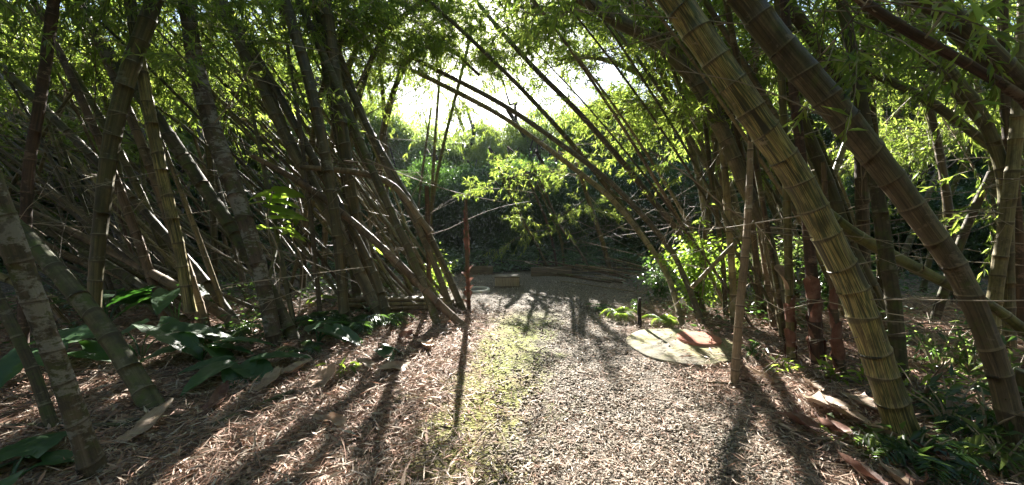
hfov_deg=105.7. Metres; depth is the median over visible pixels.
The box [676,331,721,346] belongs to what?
access cover
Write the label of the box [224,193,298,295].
dead cane
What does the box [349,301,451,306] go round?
cut pole
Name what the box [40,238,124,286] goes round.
bamboo culm
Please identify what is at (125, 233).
bamboo culm
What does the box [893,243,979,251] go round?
dead cane
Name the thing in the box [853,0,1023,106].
bamboo culm
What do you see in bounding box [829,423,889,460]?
shrub
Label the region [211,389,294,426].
fallen cane
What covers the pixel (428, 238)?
bamboo culm
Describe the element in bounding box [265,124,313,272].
bamboo culm
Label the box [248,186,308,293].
climbing plant
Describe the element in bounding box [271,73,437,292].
bamboo culm
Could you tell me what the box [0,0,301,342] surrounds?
bamboo culm
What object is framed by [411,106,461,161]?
tree
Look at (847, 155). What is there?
tree
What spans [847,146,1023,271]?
tree
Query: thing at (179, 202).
tree
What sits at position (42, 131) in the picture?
dead cane
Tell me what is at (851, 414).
fallen sheath
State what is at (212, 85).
bamboo culm
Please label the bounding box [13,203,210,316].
bamboo culm
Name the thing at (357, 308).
cut pole
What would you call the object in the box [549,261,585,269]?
fallen culm
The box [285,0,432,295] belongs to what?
bamboo culm
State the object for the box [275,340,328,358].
fern
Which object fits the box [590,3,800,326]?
bamboo culm
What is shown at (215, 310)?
bamboo culm
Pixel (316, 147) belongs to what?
bamboo culm
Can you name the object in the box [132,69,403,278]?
bamboo culm
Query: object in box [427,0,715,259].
bamboo culm
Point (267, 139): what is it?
bamboo culm
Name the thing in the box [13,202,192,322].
bamboo culm
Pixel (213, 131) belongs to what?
bamboo culm
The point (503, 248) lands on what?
bamboo culm
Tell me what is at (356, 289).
bamboo culm
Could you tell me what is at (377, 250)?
climbing plant
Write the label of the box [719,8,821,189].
bamboo culm
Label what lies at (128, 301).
broad leaf plant
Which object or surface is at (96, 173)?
bamboo culm
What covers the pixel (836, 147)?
bamboo culm
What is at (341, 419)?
fallen sheath
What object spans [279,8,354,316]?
bamboo culm
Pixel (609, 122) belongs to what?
tree
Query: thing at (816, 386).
fallen sheath
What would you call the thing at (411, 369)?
fallen cane
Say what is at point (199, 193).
bamboo culm
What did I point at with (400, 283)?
bamboo culm
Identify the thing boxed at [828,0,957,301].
bamboo culm
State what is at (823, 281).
shrub
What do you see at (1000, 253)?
bamboo culm
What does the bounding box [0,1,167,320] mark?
bamboo culm
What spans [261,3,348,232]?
bamboo culm
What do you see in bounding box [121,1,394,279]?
bamboo culm
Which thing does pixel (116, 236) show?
bamboo culm
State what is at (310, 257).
bamboo culm
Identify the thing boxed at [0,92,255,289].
bamboo culm
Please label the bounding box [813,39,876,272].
bamboo culm
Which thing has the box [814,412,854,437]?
fallen sheath
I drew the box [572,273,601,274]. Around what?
fallen culm
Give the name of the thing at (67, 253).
bamboo culm
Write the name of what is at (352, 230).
bamboo culm
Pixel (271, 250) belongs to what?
dead cane
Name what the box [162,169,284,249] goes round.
tree
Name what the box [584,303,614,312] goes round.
fern
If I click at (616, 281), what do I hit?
fallen culm
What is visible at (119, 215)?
bamboo culm
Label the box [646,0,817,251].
bamboo culm
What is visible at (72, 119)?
bamboo culm
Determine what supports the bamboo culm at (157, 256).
on the ground
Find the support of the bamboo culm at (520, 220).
on the ground
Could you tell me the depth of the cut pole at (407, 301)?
6.04 m
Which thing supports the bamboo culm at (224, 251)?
on the ground
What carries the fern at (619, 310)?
on the leaf litter
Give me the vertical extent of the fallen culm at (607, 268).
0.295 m
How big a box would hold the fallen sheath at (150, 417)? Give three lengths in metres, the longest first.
0.455 x 0.169 x 0.065 m
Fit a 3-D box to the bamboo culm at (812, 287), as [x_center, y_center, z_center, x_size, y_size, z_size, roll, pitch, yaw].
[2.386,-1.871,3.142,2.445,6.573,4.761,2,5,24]
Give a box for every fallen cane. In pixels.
[0,422,136,428]
[123,414,181,422]
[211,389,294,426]
[378,369,455,370]
[705,381,860,390]
[807,372,853,380]
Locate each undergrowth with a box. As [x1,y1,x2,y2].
[0,243,444,346]
[154,232,937,274]
[590,244,990,334]
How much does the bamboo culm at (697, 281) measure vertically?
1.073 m
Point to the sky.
(612, 71)
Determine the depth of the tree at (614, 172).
12.59 m
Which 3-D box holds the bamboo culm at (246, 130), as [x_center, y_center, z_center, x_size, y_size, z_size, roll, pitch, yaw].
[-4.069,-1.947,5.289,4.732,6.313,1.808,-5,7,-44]
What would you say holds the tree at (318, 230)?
on the ground
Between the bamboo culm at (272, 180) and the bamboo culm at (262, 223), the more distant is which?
the bamboo culm at (272, 180)
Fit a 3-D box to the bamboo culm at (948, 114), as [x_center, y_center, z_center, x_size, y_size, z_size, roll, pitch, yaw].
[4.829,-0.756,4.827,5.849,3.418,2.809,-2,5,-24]
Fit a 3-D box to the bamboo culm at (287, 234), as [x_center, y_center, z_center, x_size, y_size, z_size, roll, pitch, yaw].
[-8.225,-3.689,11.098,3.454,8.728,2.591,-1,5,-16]
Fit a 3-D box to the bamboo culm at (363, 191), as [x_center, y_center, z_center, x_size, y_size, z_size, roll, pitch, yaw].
[-3.456,-1.679,5.215,5.192,5.856,1.764,0,5,0]
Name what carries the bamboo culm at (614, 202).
on the ground
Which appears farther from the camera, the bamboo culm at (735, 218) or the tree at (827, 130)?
the tree at (827, 130)
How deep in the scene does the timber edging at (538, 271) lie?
9.25 m
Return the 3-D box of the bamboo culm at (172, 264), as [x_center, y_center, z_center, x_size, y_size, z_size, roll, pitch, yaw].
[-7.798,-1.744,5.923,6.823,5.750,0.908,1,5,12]
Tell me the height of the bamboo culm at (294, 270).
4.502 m
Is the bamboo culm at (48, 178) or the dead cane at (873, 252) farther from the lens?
the bamboo culm at (48, 178)
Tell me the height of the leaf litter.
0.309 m
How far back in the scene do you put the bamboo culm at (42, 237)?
6.15 m
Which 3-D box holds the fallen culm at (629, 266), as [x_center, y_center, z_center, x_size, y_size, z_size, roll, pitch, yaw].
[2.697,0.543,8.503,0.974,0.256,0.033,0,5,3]
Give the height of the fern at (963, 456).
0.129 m
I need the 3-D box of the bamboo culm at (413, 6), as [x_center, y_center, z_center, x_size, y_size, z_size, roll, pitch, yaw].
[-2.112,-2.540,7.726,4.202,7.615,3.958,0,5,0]
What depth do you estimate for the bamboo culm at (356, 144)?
7.46 m
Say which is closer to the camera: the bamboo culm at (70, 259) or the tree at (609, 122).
the bamboo culm at (70, 259)
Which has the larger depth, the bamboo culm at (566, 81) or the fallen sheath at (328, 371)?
the bamboo culm at (566, 81)
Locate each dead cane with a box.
[0,109,81,133]
[51,165,210,177]
[139,198,281,219]
[152,212,272,273]
[214,98,375,145]
[220,266,371,286]
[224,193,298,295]
[265,213,277,289]
[275,41,466,82]
[344,160,435,183]
[366,158,503,202]
[368,35,520,113]
[506,255,609,261]
[527,262,614,271]
[591,186,692,239]
[774,237,1023,265]
[848,149,957,208]
[859,223,992,264]
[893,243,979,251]
[988,178,1023,179]
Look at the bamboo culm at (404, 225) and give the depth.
7.82 m
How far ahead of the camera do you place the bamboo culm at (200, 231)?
6.90 m
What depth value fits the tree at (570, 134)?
16.26 m
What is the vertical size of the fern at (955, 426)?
0.126 m
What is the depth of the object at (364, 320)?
5.01 m
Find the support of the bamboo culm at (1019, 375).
on the ground
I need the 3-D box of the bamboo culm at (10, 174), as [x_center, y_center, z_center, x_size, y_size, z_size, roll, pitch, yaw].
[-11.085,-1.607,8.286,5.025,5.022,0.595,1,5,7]
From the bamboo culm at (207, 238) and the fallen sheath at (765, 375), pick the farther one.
the bamboo culm at (207, 238)
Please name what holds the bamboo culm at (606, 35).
on the ground
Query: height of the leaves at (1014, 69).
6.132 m
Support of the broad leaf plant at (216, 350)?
on the ground
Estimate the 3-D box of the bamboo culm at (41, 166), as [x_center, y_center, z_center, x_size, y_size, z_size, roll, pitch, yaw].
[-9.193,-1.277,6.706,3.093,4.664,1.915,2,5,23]
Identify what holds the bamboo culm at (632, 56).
on the ground
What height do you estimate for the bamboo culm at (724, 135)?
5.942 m
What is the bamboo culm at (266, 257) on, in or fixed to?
on the ground
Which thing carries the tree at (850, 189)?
on the ground
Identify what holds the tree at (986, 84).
on the ground
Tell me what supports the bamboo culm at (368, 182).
on the ground
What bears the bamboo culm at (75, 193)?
on the ground
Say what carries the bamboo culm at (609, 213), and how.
on the ground
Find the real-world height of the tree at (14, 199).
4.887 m
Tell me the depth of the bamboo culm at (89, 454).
2.16 m
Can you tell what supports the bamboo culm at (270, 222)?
on the ground
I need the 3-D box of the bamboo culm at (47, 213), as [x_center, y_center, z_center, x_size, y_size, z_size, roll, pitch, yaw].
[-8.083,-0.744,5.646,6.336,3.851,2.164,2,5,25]
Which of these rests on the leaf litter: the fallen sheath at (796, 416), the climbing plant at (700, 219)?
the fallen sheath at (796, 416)
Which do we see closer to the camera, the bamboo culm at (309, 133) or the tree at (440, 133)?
the bamboo culm at (309, 133)
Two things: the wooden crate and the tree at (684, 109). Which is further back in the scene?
the wooden crate
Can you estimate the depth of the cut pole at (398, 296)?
6.06 m
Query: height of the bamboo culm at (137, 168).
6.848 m
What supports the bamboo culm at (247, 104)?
on the ground
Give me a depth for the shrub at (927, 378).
2.97 m
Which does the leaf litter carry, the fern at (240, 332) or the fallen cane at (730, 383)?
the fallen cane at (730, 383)
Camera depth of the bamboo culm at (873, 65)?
5.60 m
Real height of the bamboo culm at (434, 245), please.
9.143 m
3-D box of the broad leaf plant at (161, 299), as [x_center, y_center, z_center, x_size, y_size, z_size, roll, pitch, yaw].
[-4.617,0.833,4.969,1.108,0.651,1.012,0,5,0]
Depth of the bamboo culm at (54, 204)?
7.66 m
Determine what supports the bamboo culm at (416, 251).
on the ground
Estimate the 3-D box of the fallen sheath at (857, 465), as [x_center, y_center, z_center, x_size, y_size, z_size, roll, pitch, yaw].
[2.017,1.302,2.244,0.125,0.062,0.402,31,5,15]
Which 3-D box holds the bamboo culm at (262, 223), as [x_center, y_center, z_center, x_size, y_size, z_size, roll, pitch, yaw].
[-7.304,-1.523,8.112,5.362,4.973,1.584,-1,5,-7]
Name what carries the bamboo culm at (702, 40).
on the ground
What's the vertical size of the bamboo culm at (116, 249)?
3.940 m
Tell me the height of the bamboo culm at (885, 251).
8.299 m
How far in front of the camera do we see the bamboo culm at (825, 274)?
5.09 m
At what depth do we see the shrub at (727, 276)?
6.30 m
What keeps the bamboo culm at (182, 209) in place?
on the ground
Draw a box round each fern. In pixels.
[198,323,263,344]
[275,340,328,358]
[294,310,354,331]
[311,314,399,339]
[361,312,417,334]
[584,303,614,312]
[599,306,636,320]
[641,314,678,328]
[849,432,1013,484]
[912,402,1000,454]
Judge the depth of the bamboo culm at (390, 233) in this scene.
7.53 m
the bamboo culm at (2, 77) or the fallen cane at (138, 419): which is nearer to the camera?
the fallen cane at (138, 419)
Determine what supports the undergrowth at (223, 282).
on the ground
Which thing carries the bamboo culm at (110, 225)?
on the ground
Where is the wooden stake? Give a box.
[637,297,641,327]
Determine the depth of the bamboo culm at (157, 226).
5.39 m
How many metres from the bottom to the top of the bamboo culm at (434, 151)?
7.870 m
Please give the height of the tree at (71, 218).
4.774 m
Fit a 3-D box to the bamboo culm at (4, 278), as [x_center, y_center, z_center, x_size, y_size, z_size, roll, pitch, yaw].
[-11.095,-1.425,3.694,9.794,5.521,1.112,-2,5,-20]
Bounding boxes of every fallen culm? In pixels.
[530,263,573,268]
[546,271,602,282]
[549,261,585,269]
[557,272,622,283]
[570,276,611,282]
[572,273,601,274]
[575,264,642,276]
[581,267,631,279]
[583,267,629,276]
[590,260,624,277]
[591,266,641,269]
[605,256,648,268]
[613,261,651,270]
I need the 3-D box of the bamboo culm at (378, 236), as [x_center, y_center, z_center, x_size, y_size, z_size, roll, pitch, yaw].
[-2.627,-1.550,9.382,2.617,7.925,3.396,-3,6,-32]
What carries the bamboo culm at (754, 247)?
on the ground
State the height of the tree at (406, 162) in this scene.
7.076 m
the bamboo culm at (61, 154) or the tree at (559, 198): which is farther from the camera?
the tree at (559, 198)
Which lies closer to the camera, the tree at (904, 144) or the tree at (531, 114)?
the tree at (904, 144)
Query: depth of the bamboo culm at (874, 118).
5.04 m
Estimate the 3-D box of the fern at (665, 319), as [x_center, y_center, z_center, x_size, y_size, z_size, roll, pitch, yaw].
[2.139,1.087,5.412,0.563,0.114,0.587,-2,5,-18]
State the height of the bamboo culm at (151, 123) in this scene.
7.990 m
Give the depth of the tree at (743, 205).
10.68 m
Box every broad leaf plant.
[0,328,110,387]
[0,430,74,484]
[28,316,238,360]
[50,288,172,319]
[103,284,208,320]
[140,334,276,362]
[178,351,313,395]
[304,320,362,346]
[373,343,402,360]
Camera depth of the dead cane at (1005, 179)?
3.66 m
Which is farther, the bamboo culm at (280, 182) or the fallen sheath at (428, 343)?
the bamboo culm at (280, 182)
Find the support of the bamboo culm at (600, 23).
on the ground
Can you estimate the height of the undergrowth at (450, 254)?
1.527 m
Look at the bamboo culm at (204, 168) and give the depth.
8.33 m
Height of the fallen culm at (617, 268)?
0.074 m
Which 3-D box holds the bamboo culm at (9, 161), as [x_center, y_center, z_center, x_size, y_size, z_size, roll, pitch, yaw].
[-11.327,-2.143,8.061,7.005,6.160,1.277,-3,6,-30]
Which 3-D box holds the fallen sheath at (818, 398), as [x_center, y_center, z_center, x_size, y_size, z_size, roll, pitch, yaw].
[2.391,1.216,2.959,0.166,0.068,0.455,-8,-4,6]
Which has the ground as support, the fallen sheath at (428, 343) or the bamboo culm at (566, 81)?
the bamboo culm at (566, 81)
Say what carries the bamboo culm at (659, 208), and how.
on the ground
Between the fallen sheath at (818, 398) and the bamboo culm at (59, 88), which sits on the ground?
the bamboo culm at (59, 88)
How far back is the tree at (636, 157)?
14.64 m
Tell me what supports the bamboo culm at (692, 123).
on the ground
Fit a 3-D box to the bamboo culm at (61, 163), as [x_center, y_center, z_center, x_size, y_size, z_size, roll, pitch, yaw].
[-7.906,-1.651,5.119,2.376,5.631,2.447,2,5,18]
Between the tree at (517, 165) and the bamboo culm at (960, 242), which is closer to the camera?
the bamboo culm at (960, 242)
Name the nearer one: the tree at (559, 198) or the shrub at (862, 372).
the shrub at (862, 372)
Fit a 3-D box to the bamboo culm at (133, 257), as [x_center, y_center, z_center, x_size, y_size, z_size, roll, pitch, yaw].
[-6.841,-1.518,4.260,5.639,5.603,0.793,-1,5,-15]
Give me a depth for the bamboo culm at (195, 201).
7.64 m
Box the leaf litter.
[0,267,1023,484]
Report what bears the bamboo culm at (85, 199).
on the ground
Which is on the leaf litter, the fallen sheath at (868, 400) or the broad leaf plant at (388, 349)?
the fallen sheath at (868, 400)
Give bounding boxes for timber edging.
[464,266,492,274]
[531,266,571,275]
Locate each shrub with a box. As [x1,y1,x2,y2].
[316,358,361,377]
[424,241,458,293]
[631,298,647,311]
[634,256,684,300]
[649,221,727,310]
[708,237,750,300]
[741,339,768,359]
[747,223,804,303]
[765,353,804,373]
[796,255,875,309]
[810,413,833,441]
[815,355,863,387]
[825,355,909,387]
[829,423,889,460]
[837,421,932,484]
[876,424,984,482]
[877,305,1023,371]
[896,352,974,410]
[907,364,1023,433]
[914,318,1023,378]
[935,367,1023,448]
[935,412,1023,484]
[964,351,1023,399]
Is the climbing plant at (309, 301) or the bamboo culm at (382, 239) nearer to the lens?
the climbing plant at (309, 301)
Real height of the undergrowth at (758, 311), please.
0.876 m
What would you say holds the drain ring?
on the ground
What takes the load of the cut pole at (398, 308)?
on the ground
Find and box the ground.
[0,242,1023,484]
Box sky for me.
[8,0,1016,146]
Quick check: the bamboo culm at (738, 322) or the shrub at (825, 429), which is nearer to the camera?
the shrub at (825, 429)
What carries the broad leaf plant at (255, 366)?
on the ground
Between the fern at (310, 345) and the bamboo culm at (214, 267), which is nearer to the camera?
the fern at (310, 345)
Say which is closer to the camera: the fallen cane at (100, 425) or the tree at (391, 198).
the fallen cane at (100, 425)
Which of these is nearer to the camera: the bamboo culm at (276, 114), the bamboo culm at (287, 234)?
the bamboo culm at (276, 114)
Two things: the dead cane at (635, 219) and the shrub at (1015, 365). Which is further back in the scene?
the dead cane at (635, 219)
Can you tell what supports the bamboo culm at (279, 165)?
on the ground
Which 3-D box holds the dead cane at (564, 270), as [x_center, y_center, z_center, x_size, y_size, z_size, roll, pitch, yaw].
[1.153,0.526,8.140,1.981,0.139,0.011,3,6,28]
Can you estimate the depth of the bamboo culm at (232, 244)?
6.54 m
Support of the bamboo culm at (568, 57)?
on the ground
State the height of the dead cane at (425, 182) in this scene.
0.469 m
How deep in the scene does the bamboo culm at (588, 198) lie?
9.29 m
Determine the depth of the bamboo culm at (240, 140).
9.67 m
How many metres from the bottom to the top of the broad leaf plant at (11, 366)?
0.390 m
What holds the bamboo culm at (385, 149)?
on the ground
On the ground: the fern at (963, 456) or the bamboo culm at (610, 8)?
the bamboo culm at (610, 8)
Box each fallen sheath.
[117,397,173,442]
[201,380,229,410]
[253,366,281,390]
[280,358,312,374]
[307,363,335,391]
[315,412,347,426]
[356,357,375,368]
[377,361,411,370]
[397,329,417,339]
[419,338,434,345]
[419,342,433,349]
[745,365,777,383]
[781,405,820,432]
[799,391,850,410]
[803,375,823,390]
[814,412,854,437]
[822,395,870,423]
[835,447,888,484]
[841,390,877,409]
[864,420,925,442]
[877,456,925,484]
[905,462,934,484]
[907,436,949,460]
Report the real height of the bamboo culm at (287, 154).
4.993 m
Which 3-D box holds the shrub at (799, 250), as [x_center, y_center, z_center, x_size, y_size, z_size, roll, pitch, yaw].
[4.019,0.390,5.878,1.042,1.354,0.905,2,5,19]
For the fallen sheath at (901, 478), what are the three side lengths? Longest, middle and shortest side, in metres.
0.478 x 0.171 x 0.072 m
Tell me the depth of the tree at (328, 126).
14.93 m
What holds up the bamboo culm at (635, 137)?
on the ground
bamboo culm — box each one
[0,0,143,124]
[0,0,251,318]
[0,0,251,371]
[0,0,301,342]
[0,0,364,347]
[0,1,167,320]
[0,1,349,273]
[0,4,382,256]
[0,9,122,316]
[0,13,188,229]
[0,13,277,271]
[0,18,87,259]
[0,21,86,199]
[0,33,146,287]
[0,39,239,280]
[0,73,108,287]
[0,74,111,257]
[0,88,205,297]
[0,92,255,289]
[0,97,214,301]
[0,98,206,252]
[0,111,309,297]
[0,115,256,300]
[0,117,157,317]
[0,123,200,282]
[0,124,313,275]
[0,147,181,301]
[0,152,210,254]
[0,154,162,259]
[0,157,195,322]
[0,162,84,258]
[0,166,207,272]
[0,168,110,482]
[0,254,73,328]
[0,255,60,291]
[0,272,69,306]
[0,287,60,431]
[1,48,230,273]
[1,99,137,256]
[1,115,249,277]
[1,137,208,269]
[2,0,245,288]
[2,0,277,340]
[2,37,204,272]
[2,147,332,278]
[3,131,242,259]
[3,141,157,270]
[3,173,156,252]
[4,24,229,239]
[4,26,78,267]
[4,98,185,270]
[4,132,300,305]
[5,0,373,302]
[5,74,182,313]
[5,113,147,220]
[7,144,83,283]
[8,152,238,284]
[9,46,294,261]
[9,112,161,256]
[9,165,193,313]
[12,141,191,274]
[12,151,110,241]
[12,200,242,325]
[13,66,236,282]
[13,156,201,263]
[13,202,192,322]
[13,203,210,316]
[17,2,141,280]
[19,165,179,413]
[19,189,92,288]
[21,0,412,295]
[23,0,178,281]
[29,110,307,285]
[31,0,224,309]
[35,177,141,274]
[36,201,77,225]
[40,228,259,310]
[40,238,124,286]
[45,4,210,326]
[45,90,353,325]
[50,241,147,284]
[54,54,94,200]
[56,0,315,313]
[58,10,416,287]
[60,260,128,290]
[64,196,204,267]
[68,10,298,177]
[71,80,307,267]
[72,161,181,266]
[74,30,155,148]
[74,100,334,266]
[80,21,283,286]
[85,31,232,263]
[87,0,427,320]
[89,162,131,268]
[90,0,358,282]
[90,2,407,295]
[91,4,443,302]
[92,84,323,277]
[98,89,332,252]
[106,88,298,263]
[108,25,233,260]
[113,0,320,212]
[114,74,257,302]
[117,7,436,289]
[120,0,528,309]
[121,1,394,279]
[122,16,395,294]
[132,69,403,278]
[137,177,204,264]
[138,8,331,236]
[141,126,299,268]
[152,52,393,266]
[154,0,479,292]
[155,0,403,320]
[155,8,332,260]
[155,14,270,302]
[155,19,405,250]
[155,24,386,295]
[156,39,384,262]
[160,65,269,247]
[162,1,435,282]
[162,8,410,283]
[165,33,296,326]
[165,75,300,240]
[170,84,332,258]
[170,134,371,255]
[171,104,262,272]
[180,50,298,172]
[181,11,425,265]
[181,135,201,213]
[188,9,359,258]
[196,62,386,199]
[198,6,400,245]
[198,133,329,302]
[199,28,390,292]
[203,46,442,296]
[209,0,399,295]
[209,73,434,276]
[210,9,431,290]
[212,0,381,314]
[215,0,454,311]
[219,52,321,254]
[223,0,491,279]
[223,70,293,256]
[225,33,437,284]
[228,0,397,302]
[229,3,393,246]
[230,123,298,312]
[243,18,388,286]
[250,117,330,231]
[251,36,414,292]
[251,154,467,325]
[252,40,379,292]
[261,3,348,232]
[261,112,309,239]
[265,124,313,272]
[270,65,410,260]
[271,0,506,286]
[271,49,469,288]
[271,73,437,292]
[272,71,412,245]
[274,172,384,260]
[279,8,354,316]
[281,90,388,273]
[283,0,441,324]
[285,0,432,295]
[296,0,463,266]
[300,164,433,234]
[301,33,429,290]
[341,24,706,326]
[345,91,418,252]
[347,28,687,328]
[348,130,409,289]
[350,0,471,263]
[367,4,553,230]
[367,93,471,246]
[379,1,527,248]
[402,26,529,263]
[403,0,695,281]
[425,185,431,287]
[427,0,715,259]
[431,0,706,310]
[432,0,753,280]
[440,0,776,321]
[452,166,590,265]
[456,0,763,281]
[462,199,473,308]
[474,0,816,237]
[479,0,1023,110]
[481,0,737,263]
[482,183,590,265]
[484,0,791,318]
[485,149,616,275]
[486,0,784,335]
[486,151,559,266]
[491,12,753,327]
[502,0,714,290]
[513,0,767,323]
[518,0,1021,333]
[533,0,728,308]
[533,67,793,255]
[538,177,630,263]
[542,0,1023,465]
[543,0,742,68]
[543,28,759,251]
[568,79,753,385]
[574,0,931,340]
[579,215,801,288]
[582,0,806,296]
[582,7,803,264]
[587,58,777,285]
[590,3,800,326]
[606,0,750,287]
[606,5,853,175]
[622,0,1016,147]
[623,10,723,208]
[624,9,825,298]
[632,0,1023,443]
[637,8,752,288]
[644,0,1023,349]
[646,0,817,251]
[646,0,1023,388]
[649,1,1023,175]
[669,0,830,324]
[669,0,1023,268]
[675,0,1013,362]
[701,1,769,314]
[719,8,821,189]
[720,0,1003,313]
[722,0,1023,368]
[722,11,799,298]
[742,0,999,295]
[746,161,1023,380]
[747,0,1023,282]
[758,168,931,320]
[761,57,968,288]
[761,93,1021,225]
[771,0,979,293]
[771,72,850,200]
[776,0,989,250]
[802,171,994,322]
[804,0,1016,252]
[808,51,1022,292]
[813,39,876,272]
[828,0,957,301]
[831,196,1023,337]
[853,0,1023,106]
[897,79,1023,278]
[924,0,1023,335]
[935,143,1023,214]
[969,0,1023,332]
[1015,368,1023,407]
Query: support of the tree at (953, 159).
on the ground
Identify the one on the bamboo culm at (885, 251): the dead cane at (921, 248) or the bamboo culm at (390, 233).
the dead cane at (921, 248)
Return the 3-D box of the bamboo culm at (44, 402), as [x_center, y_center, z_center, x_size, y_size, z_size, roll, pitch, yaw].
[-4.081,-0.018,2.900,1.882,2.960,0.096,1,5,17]
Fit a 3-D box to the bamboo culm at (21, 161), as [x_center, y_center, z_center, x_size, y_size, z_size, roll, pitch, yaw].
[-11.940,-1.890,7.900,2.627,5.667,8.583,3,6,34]
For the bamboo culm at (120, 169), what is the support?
on the ground
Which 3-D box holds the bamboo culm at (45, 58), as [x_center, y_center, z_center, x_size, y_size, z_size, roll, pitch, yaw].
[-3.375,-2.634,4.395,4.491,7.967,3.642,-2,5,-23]
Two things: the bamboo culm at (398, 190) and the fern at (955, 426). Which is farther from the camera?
the bamboo culm at (398, 190)
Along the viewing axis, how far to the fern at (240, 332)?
4.50 m
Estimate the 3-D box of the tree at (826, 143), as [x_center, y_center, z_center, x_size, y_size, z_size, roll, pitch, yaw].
[10.133,-2.303,14.899,8.171,9.399,7.575,0,5,0]
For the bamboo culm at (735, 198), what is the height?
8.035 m
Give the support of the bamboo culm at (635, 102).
on the ground
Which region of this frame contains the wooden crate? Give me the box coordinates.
[494,274,519,287]
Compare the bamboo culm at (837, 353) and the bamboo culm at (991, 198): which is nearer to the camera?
the bamboo culm at (837, 353)
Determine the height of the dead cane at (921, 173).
1.112 m
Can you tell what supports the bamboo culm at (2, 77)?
on the ground
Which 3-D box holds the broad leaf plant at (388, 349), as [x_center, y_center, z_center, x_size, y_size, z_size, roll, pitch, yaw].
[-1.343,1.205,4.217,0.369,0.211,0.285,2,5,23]
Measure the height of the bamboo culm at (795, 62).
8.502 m
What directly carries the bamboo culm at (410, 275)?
on the ground
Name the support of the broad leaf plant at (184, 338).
on the ground
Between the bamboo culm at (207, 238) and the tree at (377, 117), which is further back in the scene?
the tree at (377, 117)
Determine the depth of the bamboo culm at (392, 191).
8.76 m
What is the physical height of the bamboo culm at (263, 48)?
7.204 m
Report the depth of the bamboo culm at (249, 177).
7.59 m
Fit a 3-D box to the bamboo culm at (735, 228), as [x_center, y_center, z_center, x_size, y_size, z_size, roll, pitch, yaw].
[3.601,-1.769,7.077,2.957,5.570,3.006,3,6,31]
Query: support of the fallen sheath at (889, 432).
on the leaf litter
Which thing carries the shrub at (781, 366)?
on the ground
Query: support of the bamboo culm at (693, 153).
on the ground
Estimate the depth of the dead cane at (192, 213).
6.02 m
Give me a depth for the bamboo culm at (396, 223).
5.52 m
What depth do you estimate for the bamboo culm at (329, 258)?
9.35 m
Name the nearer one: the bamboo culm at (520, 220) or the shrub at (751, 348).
the shrub at (751, 348)
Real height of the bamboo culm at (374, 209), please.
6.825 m
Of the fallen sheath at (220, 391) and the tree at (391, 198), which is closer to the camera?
the fallen sheath at (220, 391)
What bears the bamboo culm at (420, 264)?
on the ground
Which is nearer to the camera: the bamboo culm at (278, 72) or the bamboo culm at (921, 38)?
the bamboo culm at (921, 38)
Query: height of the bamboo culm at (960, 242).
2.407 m
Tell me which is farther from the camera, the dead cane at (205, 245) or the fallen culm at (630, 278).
the fallen culm at (630, 278)
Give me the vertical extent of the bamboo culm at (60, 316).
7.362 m
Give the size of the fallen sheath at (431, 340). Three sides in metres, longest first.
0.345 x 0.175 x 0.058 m
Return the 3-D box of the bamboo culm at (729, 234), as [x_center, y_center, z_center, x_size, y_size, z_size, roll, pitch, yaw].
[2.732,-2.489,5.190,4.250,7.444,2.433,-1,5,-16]
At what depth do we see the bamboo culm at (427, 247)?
6.22 m
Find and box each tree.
[0,16,88,174]
[0,24,203,195]
[0,125,87,265]
[1,46,206,225]
[2,29,260,204]
[32,145,147,259]
[38,172,229,260]
[137,32,378,186]
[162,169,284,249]
[210,37,378,190]
[217,170,332,250]
[322,94,427,189]
[357,108,435,177]
[359,148,433,250]
[389,149,510,253]
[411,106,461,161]
[411,115,500,173]
[429,97,553,178]
[435,132,553,254]
[463,135,602,256]
[493,101,564,159]
[506,91,621,169]
[514,145,636,258]
[533,145,667,250]
[579,81,655,156]
[589,152,733,255]
[598,87,763,177]
[616,82,825,316]
[670,186,800,252]
[684,64,913,181]
[715,178,852,263]
[759,40,951,174]
[771,136,990,271]
[817,81,979,189]
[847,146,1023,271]
[876,32,1022,188]
[888,22,1022,170]
[949,162,1023,263]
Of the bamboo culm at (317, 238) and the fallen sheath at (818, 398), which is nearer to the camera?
the fallen sheath at (818, 398)
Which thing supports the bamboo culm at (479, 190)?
on the ground
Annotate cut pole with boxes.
[348,297,444,301]
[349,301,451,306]
[352,305,426,309]
[356,296,422,297]
[362,301,424,302]
[364,306,438,311]
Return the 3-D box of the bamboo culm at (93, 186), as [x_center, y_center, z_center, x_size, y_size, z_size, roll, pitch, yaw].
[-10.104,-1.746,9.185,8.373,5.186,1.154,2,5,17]
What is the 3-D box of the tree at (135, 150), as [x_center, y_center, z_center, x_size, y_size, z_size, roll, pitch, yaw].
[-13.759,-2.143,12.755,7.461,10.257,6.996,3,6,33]
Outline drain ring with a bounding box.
[465,286,489,292]
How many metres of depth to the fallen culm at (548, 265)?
10.03 m
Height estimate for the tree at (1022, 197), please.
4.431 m
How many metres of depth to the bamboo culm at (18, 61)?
4.24 m
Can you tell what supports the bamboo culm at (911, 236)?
on the ground
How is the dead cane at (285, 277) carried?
on the ground
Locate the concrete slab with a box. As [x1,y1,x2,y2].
[626,328,732,367]
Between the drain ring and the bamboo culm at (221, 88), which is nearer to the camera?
the drain ring
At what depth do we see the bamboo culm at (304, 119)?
8.36 m
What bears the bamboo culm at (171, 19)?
on the ground
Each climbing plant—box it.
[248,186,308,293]
[279,208,309,312]
[303,295,336,306]
[371,247,382,273]
[689,200,714,307]
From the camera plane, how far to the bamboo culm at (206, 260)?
5.40 m
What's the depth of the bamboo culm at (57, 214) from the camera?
8.51 m

